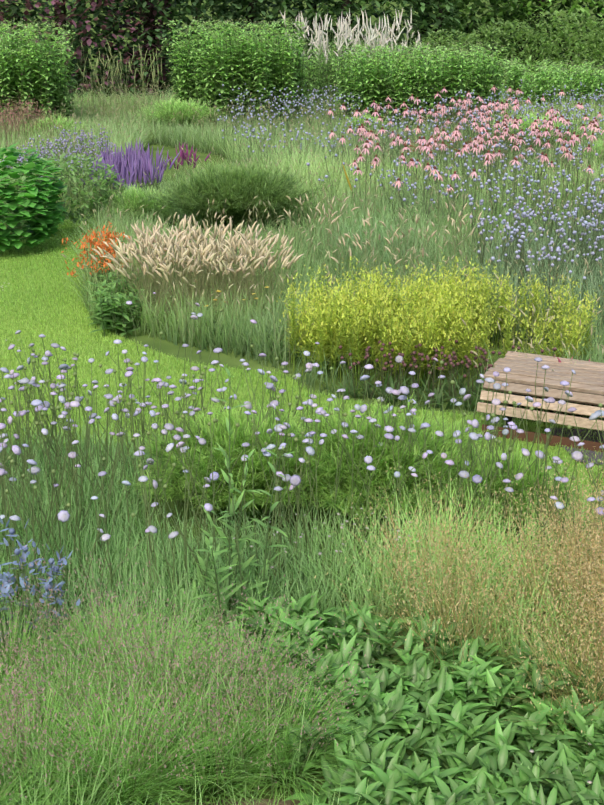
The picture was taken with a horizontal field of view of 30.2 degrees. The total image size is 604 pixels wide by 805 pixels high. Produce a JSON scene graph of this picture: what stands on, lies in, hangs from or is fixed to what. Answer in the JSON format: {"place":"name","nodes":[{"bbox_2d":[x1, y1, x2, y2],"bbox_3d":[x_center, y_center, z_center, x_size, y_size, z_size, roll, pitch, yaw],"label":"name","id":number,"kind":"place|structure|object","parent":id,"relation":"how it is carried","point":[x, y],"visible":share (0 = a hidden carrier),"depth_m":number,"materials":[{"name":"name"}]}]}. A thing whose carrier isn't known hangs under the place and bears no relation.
{"place":"outdoors","nodes":[
{"label":"outdoors","id":0,"kind":"place"},
{"bbox_2d":[0,213,603,531],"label":"lawn","id":1,"kind":"structure","parent":0,"point":[234,381],"depth_m":6.43,"materials":[{"name":"green plant"}]},
{"bbox_2d":[0,0,603,804],"bbox_3d":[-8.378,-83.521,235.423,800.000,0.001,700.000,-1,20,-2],"label":"ground","id":2,"kind":"structure","parent":0,"point":[170,348],"depth_m":6.39,"materials":[{"name":"soil"}]},
{"bbox_2d":[147,798,311,804],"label":"soil","id":3,"kind":"structure","parent":2,"relation":"on","point":[287,802],"depth_m":3.00,"materials":[{"name":"soil"}]},
{"bbox_2d":[0,8,603,282],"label":"plants","id":4,"kind":"object","parent":2,"relation":"on","point":[232,70],"visible":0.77,"depth_m":16.73,"materials":[{"name":"green plant"}]},
{"bbox_2d":[0,84,603,420],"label":"plants","id":5,"kind":"object","parent":2,"relation":"on","point":[238,189],"visible":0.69,"depth_m":8.27,"materials":[{"name":"green plant"}]},
{"bbox_2d":[0,8,603,783],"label":"flowers","id":6,"kind":"object","parent":2,"relation":"on","point":[134,164],"visible":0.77,"depth_m":8.00,"materials":[{"name":"multicoloured plant"}]},
{"bbox_2d":[0,0,603,96],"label":"hedge","id":7,"kind":"object","parent":2,"relation":"on","point":[453,18],"depth_m":24.50,"materials":[{"name":"green plant"}]},
{"bbox_2d":[0,142,603,804],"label":"shrubs","id":8,"kind":"object","parent":2,"relation":"on","point":[434,318],"visible":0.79,"depth_m":3.97,"materials":[{"name":"green plant"}]},
{"bbox_2d":[0,309,603,804],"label":"plants","id":9,"kind":"object","parent":2,"relation":"on","point":[216,591],"visible":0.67,"depth_m":3.92,"materials":[{"name":"green plant"}]},
{"bbox_2d":[152,590,603,804],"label":"leafy plants","id":10,"kind":"object","parent":2,"relation":"on","point":[465,752],"visible":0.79,"depth_m":3.15,"materials":[{"name":"green plant"}]},
{"bbox_2d":[477,351,603,451],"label":"bench","id":11,"kind":"object","parent":2,"relation":"on","point":[588,377],"visible":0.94,"depth_m":5.41,"materials":[{"name":"brown wood"}]},
{"bbox_2d":[545,427,603,464],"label":"bench paving","id":12,"kind":"structure","parent":0,"point":[591,454],"depth_m":5.45,"materials":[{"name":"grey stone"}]}
]}

